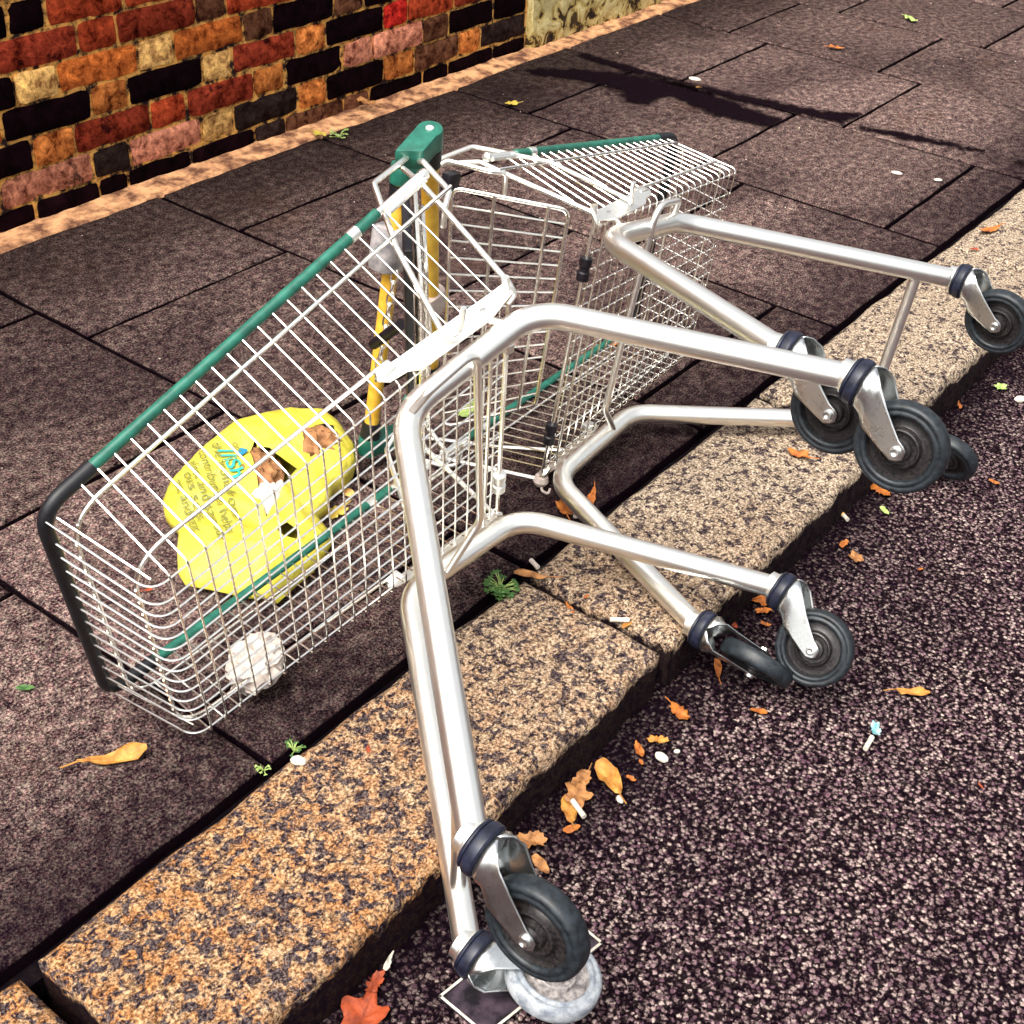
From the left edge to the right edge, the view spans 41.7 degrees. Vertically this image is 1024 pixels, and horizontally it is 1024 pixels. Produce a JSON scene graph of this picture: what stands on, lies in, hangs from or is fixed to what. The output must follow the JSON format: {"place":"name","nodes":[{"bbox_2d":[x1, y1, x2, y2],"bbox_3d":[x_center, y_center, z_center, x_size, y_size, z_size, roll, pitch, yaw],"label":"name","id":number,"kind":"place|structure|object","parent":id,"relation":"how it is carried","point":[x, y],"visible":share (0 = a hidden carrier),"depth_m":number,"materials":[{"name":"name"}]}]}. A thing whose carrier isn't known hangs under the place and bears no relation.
{"place":"outdoors","nodes":[
{"label":"outdoors","id":0,"kind":"place"},
{"bbox_2d":[41,995,49,1007],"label":"ground","id":1,"kind":"structure","parent":0,"point":[44,999],"depth_m":1.75,"materials":[{"name":"black"}]},
{"bbox_2d":[0,189,1023,1023],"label":"kerb","id":2,"kind":"structure","parent":1,"relation":"on","point":[310,891],"depth_m":1.94,"materials":[{"name":"stone"}]},
{"bbox_2d":[290,755,306,764],"bbox_3d":[-0.301,0.351,1.891,0.022,0.015,0.018,27,42,28],"label":"pebble","id":3,"kind":"object","parent":2,"relation":"on","point":[297,760],"visible":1,"depth_m":1.89,"materials":[{"name":"white stone"}]},
{"bbox_2d":[529,558,539,568],"bbox_3d":[0.038,0.088,2.282,0.008,0.008,0.023,-17,41,-26],"label":"cigarette end","id":4,"kind":"object","parent":2,"relation":"on","point":[534,563],"visible":1,"depth_m":2.28,"materials":[{"name":"white paper"}]},
{"bbox_2d":[514,569,561,578],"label":"fallen leaf","id":5,"kind":"object","parent":2,"relation":"on","point":[524,572],"visible":1,"depth_m":2.26,"materials":[{"name":"orange plant"}]},
{"bbox_2d":[566,601,574,612],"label":"fallen leaf","id":6,"kind":"object","parent":2,"relation":"on","point":[568,605],"visible":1,"depth_m":2.20,"materials":[{"name":"orange plant"}]},
{"bbox_2d":[610,617,629,621],"bbox_3d":[0.175,0.175,2.181,0.031,0.008,0.009,2,36,-2],"label":"cigarette end","id":7,"kind":"object","parent":2,"relation":"on","point":[619,619],"visible":1,"depth_m":2.18,"materials":[{"name":"white paper"}]},
{"bbox_2d":[622,620,632,628],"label":"fallen leaf","id":8,"kind":"object","parent":2,"relation":"on","point":[625,624],"visible":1,"depth_m":2.18,"materials":[{"name":"orange plant"}]},
{"bbox_2d":[788,447,818,458],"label":"fallen leaf","id":9,"kind":"object","parent":2,"relation":"on","point":[799,454],"visible":1,"depth_m":2.60,"materials":[{"name":"orange plant"}]},
{"bbox_2d":[979,223,1005,231],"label":"fallen leaf","id":10,"kind":"object","parent":2,"relation":"on","point":[993,228],"visible":1,"depth_m":3.53,"materials":[{"name":"orange plant"}]},
{"bbox_2d":[0,0,1023,998],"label":"pavement","id":11,"kind":"structure","parent":0,"point":[105,336],"depth_m":2.95,"materials":[{"name":"stone"}]},
{"bbox_2d":[16,684,33,689],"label":"fallen leaf","id":12,"kind":"object","parent":11,"relation":"on","point":[24,687],"visible":1,"depth_m":1.98,"materials":[{"name":"green plant"}]},
{"bbox_2d":[60,742,146,768],"bbox_3d":[-0.568,0.343,1.869,0.118,0.017,0.026,-10,38,-18],"label":"fallen leaf","id":13,"kind":"object","parent":11,"relation":"on","point":[130,751],"visible":1,"depth_m":1.88,"materials":[{"name":"plant"}]},
{"bbox_2d":[255,764,270,775],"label":"weed","id":14,"kind":"object","parent":11,"relation":"on","point":[261,768],"visible":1,"depth_m":1.88,"materials":[{"name":"green plant"}]},
{"bbox_2d":[285,738,305,756],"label":"weed","id":15,"kind":"object","parent":11,"relation":"on","point":[288,744],"visible":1,"depth_m":1.92,"materials":[{"name":"green plant"}]},
{"bbox_2d":[308,129,325,135],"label":"fallen leaf","id":16,"kind":"object","parent":11,"relation":"on","point":[316,132],"visible":1,"depth_m":3.80,"materials":[{"name":"yellow plant"}]},
{"bbox_2d":[0,0,660,232],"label":"brick wall","id":17,"kind":"structure","parent":11,"relation":"on","point":[98,98],"depth_m":3.48,"materials":[{"name":"brick"}]},
{"bbox_2d":[325,500,350,518],"bbox_3d":[-0.304,-0.004,2.372,0.026,0.010,0.068,27,42,28],"label":"fallen leaf","id":18,"kind":"object","parent":11,"relation":"on","point":[339,511],"visible":0.72,"depth_m":2.37,"materials":[{"name":"yellow plant"}]},
{"bbox_2d":[329,128,348,137],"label":"weed","id":19,"kind":"object","parent":11,"relation":"on","point":[331,132],"visible":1,"depth_m":3.82,"materials":[{"name":"green plant"}]},
{"bbox_2d":[344,488,354,496],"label":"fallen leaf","id":20,"kind":"object","parent":11,"relation":"on","point":[349,492],"visible":0.78,"depth_m":2.42,"materials":[{"name":"yellow plant"}]},
{"bbox_2d":[0,0,699,253],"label":"cement ledge","id":21,"kind":"object","parent":11,"relation":"on","point":[129,196],"visible":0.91,"depth_m":3.76,"materials":[{"name":"beige concrete"}]},
{"bbox_2d":[357,96,382,106],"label":"fallen leaf","id":22,"kind":"object","parent":21,"relation":"on","point":[363,100],"visible":1,"depth_m":3.97,"materials":[{"name":"brown plant"}]},
{"bbox_2d":[458,401,473,416],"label":"fallen leaf","id":23,"kind":"object","parent":11,"relation":"on","point":[463,413],"visible":0.62,"depth_m":2.66,"materials":[{"name":"green plant"}]},
{"bbox_2d":[482,569,519,600],"bbox_3d":[-0.018,0.122,2.226,0.063,0.029,0.068,-5,37,-12],"label":"weed","id":24,"kind":"object","parent":11,"relation":"on","point":[499,591],"visible":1,"depth_m":2.22,"materials":[{"name":"green plant"}]},
{"bbox_2d":[505,100,522,104],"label":"fallen leaf","id":25,"kind":"object","parent":11,"relation":"on","point":[514,102],"visible":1,"depth_m":4.11,"materials":[{"name":"yellow plant"}]},
{"bbox_2d":[555,499,571,519],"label":"fallen leaf","id":26,"kind":"object","parent":11,"relation":"on","point":[562,507],"visible":0.91,"depth_m":2.42,"materials":[{"name":"orange plant"}]},
{"bbox_2d":[587,481,595,503],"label":"fallen leaf","id":27,"kind":"object","parent":11,"relation":"on","point":[591,497],"visible":0.85,"depth_m":2.45,"materials":[{"name":"orange plant"}]},
{"bbox_2d":[526,67,783,127],"bbox_3d":[0.451,-1.338,4.277,0.929,0.001,0.304,17,38,17],"label":"wet streak","id":28,"kind":"object","parent":11,"relation":"on","point":[641,89],"visible":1,"depth_m":4.28,"materials":[{"name":"black liquid"}]},
{"bbox_2d":[689,77,700,80],"bbox_3d":[0.601,-1.423,4.413,0.041,0.006,0.031,27,42,28],"label":"gum spot","id":29,"kind":"object","parent":11,"relation":"on","point":[695,78],"visible":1,"depth_m":4.41,"materials":[{"name":"white paper"}]},
{"bbox_2d":[578,52,861,123],"bbox_3d":[0.635,-1.381,4.353,1.064,0.001,0.196,19,39,20],"label":"wet streak","id":30,"kind":"object","parent":11,"relation":"on","point":[831,115],"visible":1,"depth_m":4.27,"materials":[{"name":"black liquid"}]},
{"bbox_2d":[829,44,843,48],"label":"fallen leaf","id":31,"kind":"object","parent":11,"relation":"on","point":[836,47],"visible":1,"depth_m":4.76,"materials":[{"name":"orange plant"}]},
{"bbox_2d":[902,14,917,20],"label":"fallen leaf","id":32,"kind":"object","parent":11,"relation":"on","point":[911,18],"visible":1,"depth_m":5.11,"materials":[{"name":"plant"}]},
{"bbox_2d":[859,125,984,151],"bbox_3d":[1.218,-1.135,4.071,0.464,0.001,0.106,19,39,20],"label":"wet streak","id":33,"kind":"object","parent":11,"relation":"on","point":[903,135],"visible":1,"depth_m":4.07,"materials":[{"name":"black liquid"}]},
{"bbox_2d":[121,13,1015,984],"bbox_3d":[1.003,-0.440,3.177,3.430,0.092,5.161,27,42,28],"label":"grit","id":34,"kind":"object","parent":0,"point":[841,587],"visible":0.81,"depth_m":3.17,"materials":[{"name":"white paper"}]},
{"bbox_2d":[321,345,1023,1023],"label":"road","id":35,"kind":"structure","parent":0,"point":[713,871],"depth_m":1.99,"materials":[{"name":"grey asphalt"}]},
{"bbox_2d":[341,977,389,1023],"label":"fallen leaf","id":36,"kind":"object","parent":35,"relation":"on","point":[365,1009],"visible":1,"depth_m":1.68,"materials":[{"name":"orange plant"}]},
{"bbox_2d":[365,970,384,991],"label":"fallen leaf","id":37,"kind":"object","parent":35,"relation":"on","point":[372,984],"visible":1,"depth_m":1.71,"materials":[{"name":"plant"}]},
{"bbox_2d":[383,950,393,970],"bbox_3d":[-0.158,0.579,1.732,0.008,0.006,0.030,15,38,15],"label":"paper scrap","id":38,"kind":"object","parent":35,"relation":"on","point":[386,966],"visible":1,"depth_m":1.73,"materials":[{"name":"white paper"}]},
{"bbox_2d":[37,121,950,1023],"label":"shopping trolley","id":39,"kind":"object","parent":35,"relation":"on","point":[529,949],"visible":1,"depth_m":1.75,"materials":[{"name":"metal"}]},
{"bbox_2d":[225,631,285,696],"bbox_3d":[-0.381,0.223,1.996,0.083,0.069,0.124,3,36,-1],"label":"paper tissue","id":40,"kind":"object","parent":39,"relation":"in","point":[255,657],"visible":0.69,"depth_m":1.97,"materials":[{"name":"white paper"}]},
{"bbox_2d":[163,407,355,603],"bbox_3d":[-0.444,-0.042,2.330,0.303,0.087,0.500,6,36,2],"label":"carrier bag","id":41,"kind":"object","parent":39,"relation":"in","point":[215,477],"visible":0.8,"depth_m":2.29,"materials":[{"name":"yellow plastic"}]},
{"bbox_2d":[242,447,284,484],"bbox_3d":[-0.449,-0.064,2.369,0.100,0.075,0.154,3,36,-1],"label":"paper bag","id":42,"kind":"object","parent":41,"relation":"in","point":[269,470],"visible":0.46,"depth_m":2.35,"materials":[{"name":"brown paper"}]},
{"bbox_2d":[251,479,283,516],"bbox_3d":[-0.423,-0.019,2.324,0.103,0.065,0.103,27,42,28],"label":"paper tissue","id":43,"kind":"object","parent":41,"relation":"in","point":[262,491],"visible":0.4,"depth_m":2.30,"materials":[{"name":"white paper"}]},
{"bbox_2d":[294,425,340,468],"bbox_3d":[-0.354,-0.113,2.433,0.100,0.079,0.122,27,42,28],"label":"paper bag","id":44,"kind":"object","parent":41,"relation":"in","point":[323,436],"visible":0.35,"depth_m":2.41,"materials":[{"name":"brown paper"}]},
{"bbox_2d":[438,930,602,1023],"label":"printed card","id":45,"kind":"object","parent":35,"relation":"on","point":[466,1001],"visible":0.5,"depth_m":1.70,"materials":[{"name":"black paper"}]},
{"bbox_2d":[517,830,547,848],"bbox_3d":[0.015,0.467,1.911,0.073,0.009,0.030,-3,37,-9],"label":"fallen leaf","id":46,"kind":"object","parent":35,"relation":"on","point":[535,838],"visible":0.81,"depth_m":1.92,"materials":[{"name":"brown plant"}]},
{"bbox_2d":[531,853,548,873],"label":"fallen leaf","id":47,"kind":"object","parent":35,"relation":"on","point":[540,863],"visible":1,"depth_m":1.88,"materials":[{"name":"brown plant"}]},
{"bbox_2d":[561,795,576,829],"bbox_3d":[0.086,0.438,1.959,0.023,0.008,0.065,-6,37,-13],"label":"fallen leaf","id":48,"kind":"object","parent":35,"relation":"on","point":[568,809],"visible":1,"depth_m":1.96,"materials":[{"name":"orange plant"}]},
{"bbox_2d":[563,824,579,832],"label":"fallen leaf","id":49,"kind":"object","parent":35,"relation":"on","point":[569,829],"visible":1,"depth_m":1.94,"materials":[{"name":"orange plant"}]},
{"bbox_2d":[570,798,586,818],"bbox_3d":[0.097,0.432,1.957,0.008,0.008,0.034,-15,40,-24],"label":"cigarette end","id":50,"kind":"object","parent":35,"relation":"on","point":[578,808],"visible":1,"depth_m":1.95,"materials":[{"name":"white paper"}]},
{"bbox_2d":[564,780,593,807],"bbox_3d":[0.098,0.420,1.973,0.043,0.010,0.068,4,36,1],"label":"fallen leaf","id":51,"kind":"object","parent":35,"relation":"on","point":[579,793],"visible":1,"depth_m":1.98,"materials":[{"name":"brown plant"}]},
{"bbox_2d":[571,763,591,785],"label":"fallen leaf","id":52,"kind":"object","parent":35,"relation":"on","point":[583,774],"visible":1,"depth_m":2.01,"materials":[{"name":"brown plant"}]},
{"bbox_2d":[594,757,626,803],"bbox_3d":[0.147,0.403,2.006,0.032,0.014,0.090,-6,37,-13],"label":"fallen leaf","id":53,"kind":"object","parent":35,"relation":"on","point":[607,772],"visible":1,"depth_m":2.02,"materials":[{"name":"plant"}]},
{"bbox_2d":[616,795,623,802],"bbox_3d":[0.160,0.425,1.988,0.014,0.009,0.011,27,42,28],"label":"pebble","id":54,"kind":"object","parent":35,"relation":"on","point":[619,799],"visible":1,"depth_m":1.98,"materials":[{"name":"white stone"}]},
{"bbox_2d":[626,775,636,780],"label":"fallen leaf","id":55,"kind":"object","parent":35,"relation":"on","point":[630,777],"visible":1,"depth_m":2.02,"materials":[{"name":"orange plant"}]},
{"bbox_2d":[634,740,643,756],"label":"fallen leaf","id":56,"kind":"object","parent":35,"relation":"on","point":[639,749],"visible":1,"depth_m":2.07,"materials":[{"name":"orange plant"}]},
{"bbox_2d":[646,735,668,742],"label":"fallen leaf","id":57,"kind":"object","parent":35,"relation":"on","point":[659,739],"visible":1,"depth_m":2.09,"materials":[{"name":"plant"}]},
{"bbox_2d":[655,752,667,762],"bbox_3d":[0.230,0.376,2.060,0.024,0.012,0.017,27,42,28],"label":"pebble","id":58,"kind":"object","parent":35,"relation":"on","point":[661,757],"visible":1,"depth_m":2.06,"materials":[{"name":"white stone"}]},
{"bbox_2d":[665,696,689,719],"bbox_3d":[0.261,0.315,2.144,0.056,0.007,0.029,27,42,28],"label":"fallen leaf","id":59,"kind":"object","parent":35,"relation":"on","point":[679,711],"visible":1,"depth_m":2.14,"materials":[{"name":"orange plant"}]},
{"bbox_2d":[358,132,1023,688],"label":"shopping trolley","id":60,"kind":"object","parent":35,"relation":"on","point":[822,418],"visible":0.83,"depth_m":2.39,"materials":[{"name":"metal"}]},
{"bbox_2d":[714,658,721,683],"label":"fallen leaf","id":61,"kind":"object","parent":35,"relation":"on","point":[717,665],"visible":1,"depth_m":2.23,"materials":[{"name":"orange plant"}]},
{"bbox_2d":[751,595,766,606],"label":"fallen leaf","id":62,"kind":"object","parent":35,"relation":"on","point":[761,599],"visible":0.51,"depth_m":2.38,"materials":[{"name":"orange plant"}]},
{"bbox_2d":[750,708,767,713],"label":"fallen leaf","id":63,"kind":"object","parent":35,"relation":"on","point":[761,710],"visible":1,"depth_m":2.15,"materials":[{"name":"orange plant"}]},
{"bbox_2d":[755,607,771,612],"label":"fallen leaf","id":64,"kind":"object","parent":35,"relation":"on","point":[763,609],"visible":0.99,"depth_m":2.36,"materials":[{"name":"orange plant"}]},
{"bbox_2d":[761,620,770,625],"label":"fallen leaf","id":65,"kind":"object","parent":35,"relation":"on","point":[765,623],"visible":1,"depth_m":2.33,"materials":[{"name":"orange plant"}]},
{"bbox_2d":[838,539,848,547],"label":"fallen leaf","id":66,"kind":"object","parent":35,"relation":"on","point":[843,543],"visible":1,"depth_m":2.53,"materials":[{"name":"orange plant"}]},
{"bbox_2d":[841,512,849,521],"bbox_3d":[0.644,0.009,2.600,0.009,0.008,0.023,-9,38,-18],"label":"cigarette end","id":67,"kind":"object","parent":35,"relation":"on","point":[845,516],"visible":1,"depth_m":2.59,"materials":[{"name":"white paper"}]},
{"bbox_2d":[848,550,863,561],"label":"fallen leaf","id":68,"kind":"object","parent":35,"relation":"on","point":[855,556],"visible":1,"depth_m":2.50,"materials":[{"name":"orange plant"}]},
{"bbox_2d":[863,735,874,750],"bbox_3d":[0.560,0.362,2.107,0.008,0.008,0.031,22,40,24],"label":"cigarette end","id":69,"kind":"object","parent":35,"relation":"on","point":[866,746],"visible":1,"depth_m":2.10,"materials":[{"name":"white paper"}]},
{"bbox_2d":[871,720,881,735],"bbox_3d":[0.578,0.345,2.132,0.018,0.008,0.032,10,36,8],"label":"sweet wrapper","id":70,"kind":"object","parent":35,"relation":"on","point":[876,729],"visible":1,"depth_m":2.13,"materials":[{"name":"teal plastic"}]},
{"bbox_2d":[870,483,890,495],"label":"fallen leaf","id":71,"kind":"object","parent":35,"relation":"on","point":[878,489],"visible":0.81,"depth_m":2.68,"materials":[{"name":"orange plant"}]},
{"bbox_2d":[880,506,888,513],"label":"fallen leaf","id":72,"kind":"object","parent":35,"relation":"on","point":[883,509],"visible":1,"depth_m":2.63,"materials":[{"name":"plant"}]},
{"bbox_2d":[883,686,929,695],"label":"fallen leaf","id":73,"kind":"object","parent":35,"relation":"on","point":[919,691],"visible":1,"depth_m":2.21,"materials":[{"name":"yellow plant"}]},
{"bbox_2d":[989,478,999,483],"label":"fallen leaf","id":74,"kind":"object","parent":35,"relation":"on","point":[993,481],"visible":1,"depth_m":2.73,"materials":[{"name":"orange plant"}]},
{"bbox_2d":[993,383,1006,388],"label":"fallen leaf","id":75,"kind":"object","parent":35,"relation":"on","point":[1000,386],"visible":1,"depth_m":3.05,"materials":[{"name":"plant"}]},
{"bbox_2d":[1014,396,1023,401],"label":"pebble","id":76,"kind":"object","parent":35,"relation":"on","point":[1018,398],"visible":1,"depth_m":3.00,"materials":[{"name":"white stone"}]}
]}

